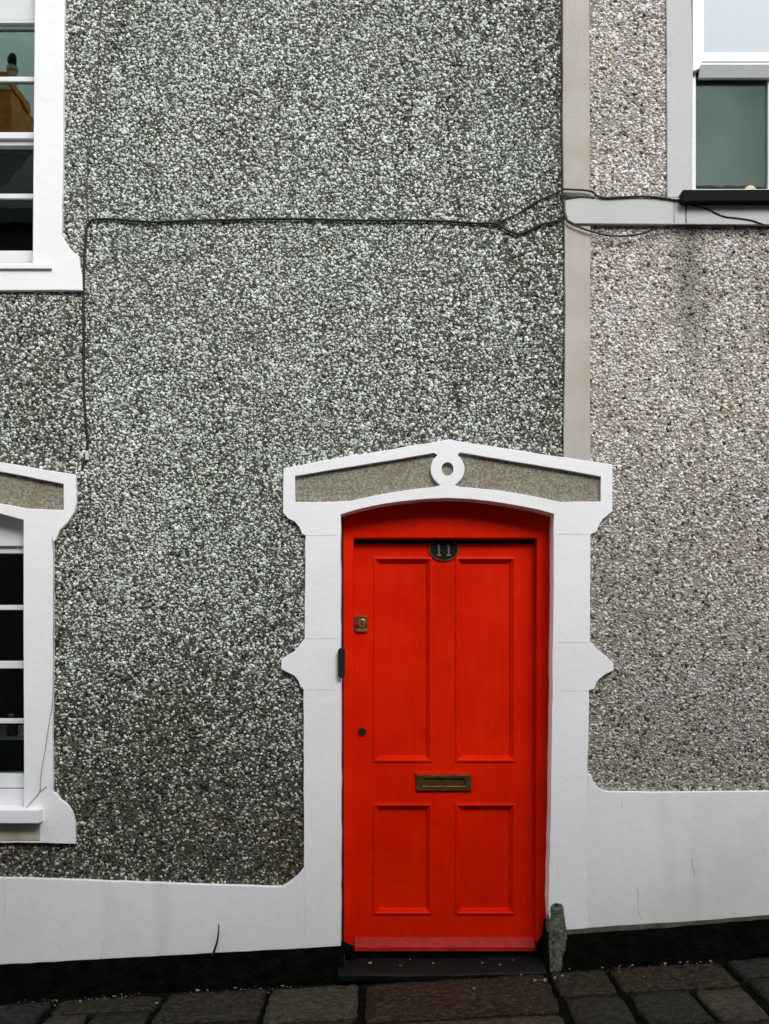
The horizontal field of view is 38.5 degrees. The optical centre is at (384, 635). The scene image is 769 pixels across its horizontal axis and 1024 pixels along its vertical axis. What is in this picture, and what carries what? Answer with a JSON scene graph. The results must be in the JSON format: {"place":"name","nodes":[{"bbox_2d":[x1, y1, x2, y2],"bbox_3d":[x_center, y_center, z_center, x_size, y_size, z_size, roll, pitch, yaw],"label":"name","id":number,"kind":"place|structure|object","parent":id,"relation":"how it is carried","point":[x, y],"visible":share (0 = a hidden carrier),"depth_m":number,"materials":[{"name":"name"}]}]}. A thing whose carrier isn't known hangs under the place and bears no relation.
{"place":"outdoors","nodes":[
{"label":"outdoors","id":0,"kind":"place"},
{"bbox_2d":[0,958,768,1023],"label":"pavement","id":1,"kind":"structure","parent":0,"point":[729,992],"depth_m":4.80,"materials":[{"name":"stone"}]},
{"bbox_2d":[18,959,711,1005],"bbox_3d":[0.133,1.598,5.101,3.676,0.214,0.382,0,0,0],"label":"loose grit","id":2,"kind":"object","parent":1,"relation":"on","point":[534,980],"visible":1,"depth_m":5.11,"materials":[{"name":"grey gravel"}]},
{"bbox_2d":[338,956,546,984],"bbox_3d":[0.268,1.588,5.248,0.970,0.082,0.269,0,0,0],"label":"doorstep","id":3,"kind":"object","parent":1,"relation":"on","point":[359,971],"visible":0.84,"depth_m":5.17,"materials":[{"name":"stone"}]},
{"bbox_2d":[546,903,566,971],"bbox_3d":[0.815,1.416,5.211,0.092,0.326,0.089,0,0,0],"label":"guard stone","id":4,"kind":"object","parent":1,"relation":"on","point":[555,926],"visible":0.93,"depth_m":5.17,"materials":[{"name":"grey stone"}]},
{"bbox_2d":[745,185,755,188],"bbox_3d":[2.037,-2.450,6.140,0.100,0.118,0.098,0,0,0],"label":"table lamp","id":5,"kind":"object","parent":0,"point":[750,187],"visible":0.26,"depth_m":6.11,"materials":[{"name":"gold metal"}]},
{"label":"ground","id":6,"kind":"structure","parent":0,"visible":0},
{"bbox_2d":[0,0,612,1002],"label":"terraced house","id":7,"kind":"structure","parent":6,"relation":"on","point":[294,632],"depth_m":5.20,"materials":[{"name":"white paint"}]},
{"bbox_2d":[0,735,23,739],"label":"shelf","id":8,"kind":"object","parent":7,"relation":"attached to","point":[16,737],"depth_m":5.36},
{"bbox_2d":[0,725,7,736],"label":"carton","id":9,"kind":"object","parent":8,"relation":"on","point":[3,730],"visible":0.61,"depth_m":5.38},
{"bbox_2d":[6,713,15,735],"bbox_3d":[-1.836,0.439,5.415,0.042,0.116,0.041,0,0,0],"label":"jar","id":10,"kind":"object","parent":8,"relation":"on","point":[11,729],"visible":0.81,"depth_m":5.40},
{"bbox_2d":[18,724,23,736],"bbox_3d":[-1.768,0.464,5.415,0.043,0.055,0.084,0,0,0],"label":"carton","id":11,"kind":"object","parent":8,"relation":"on","point":[20,730],"visible":0.51,"depth_m":5.38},
{"bbox_2d":[0,515,23,804],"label":"window","id":12,"kind":"structure","parent":7,"relation":"in","point":[11,528],"depth_m":5.26,"materials":[{"name":"white wood"}]},
{"bbox_2d":[0,0,34,262],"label":"window","id":13,"kind":"structure","parent":7,"relation":"in","point":[15,15],"depth_m":5.27,"materials":[{"name":"white wood"}]},
{"bbox_2d":[26,538,53,807],"bbox_3d":[-1.619,0.175,5.171,0.139,1.276,0.003,0,0,0],"label":"thin cable","id":14,"kind":"object","parent":7,"relation":"attached to","point":[53,674],"visible":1,"depth_m":5.17,"materials":[{"name":"paint"}]},
{"bbox_2d":[86,0,101,220],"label":"thin cable","id":15,"kind":"object","parent":7,"relation":"attached to","point":[94,114],"visible":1,"depth_m":5.19,"materials":[{"name":"black rubber"}]},
{"bbox_2d":[211,925,218,955],"bbox_3d":[-0.794,1.428,5.170,0.038,0.152,0.011,0,0,0],"label":"cable stub","id":16,"kind":"object","parent":7,"relation":"attached to","point":[214,950],"visible":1,"depth_m":5.17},
{"bbox_2d":[81,190,560,467],"bbox_3d":[-0.298,-1.445,5.187,2.263,1.313,0.018,0,0,0],"label":"wall cable","id":17,"kind":"object","parent":7,"relation":"attached to","point":[86,456],"depth_m":5.18,"materials":[{"name":"black rubber"}]},
{"bbox_2d":[354,539,535,950],"bbox_3d":[0.295,0.530,5.354,0.915,2.019,0.076,0,0,0],"label":"door","id":18,"kind":"structure","parent":7,"relation":"in","point":[444,629],"depth_m":5.35,"materials":[{"name":"red paint"}]},
{"bbox_2d":[543,0,768,970],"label":"terraced house","id":19,"kind":"structure","parent":6,"relation":"on","point":[666,373],"depth_m":5.20,"materials":[{"name":"grey stone"}]},
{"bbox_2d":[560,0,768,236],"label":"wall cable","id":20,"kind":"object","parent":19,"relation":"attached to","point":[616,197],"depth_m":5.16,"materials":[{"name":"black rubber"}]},
{"bbox_2d":[690,205,765,224],"bbox_3d":[1.676,-1.973,5.167,0.545,0.130,0.005,0,0,0],"label":"thin cable","id":21,"kind":"object","parent":19,"relation":"attached to","point":[727,216],"visible":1,"depth_m":5.16,"materials":[{"name":"black rubber"}]},
{"bbox_2d":[692,72,768,189],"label":"window","id":22,"kind":"structure","parent":19,"relation":"in","point":[695,76],"depth_m":5.24,"materials":[{"name":"white plastic"}]}
]}

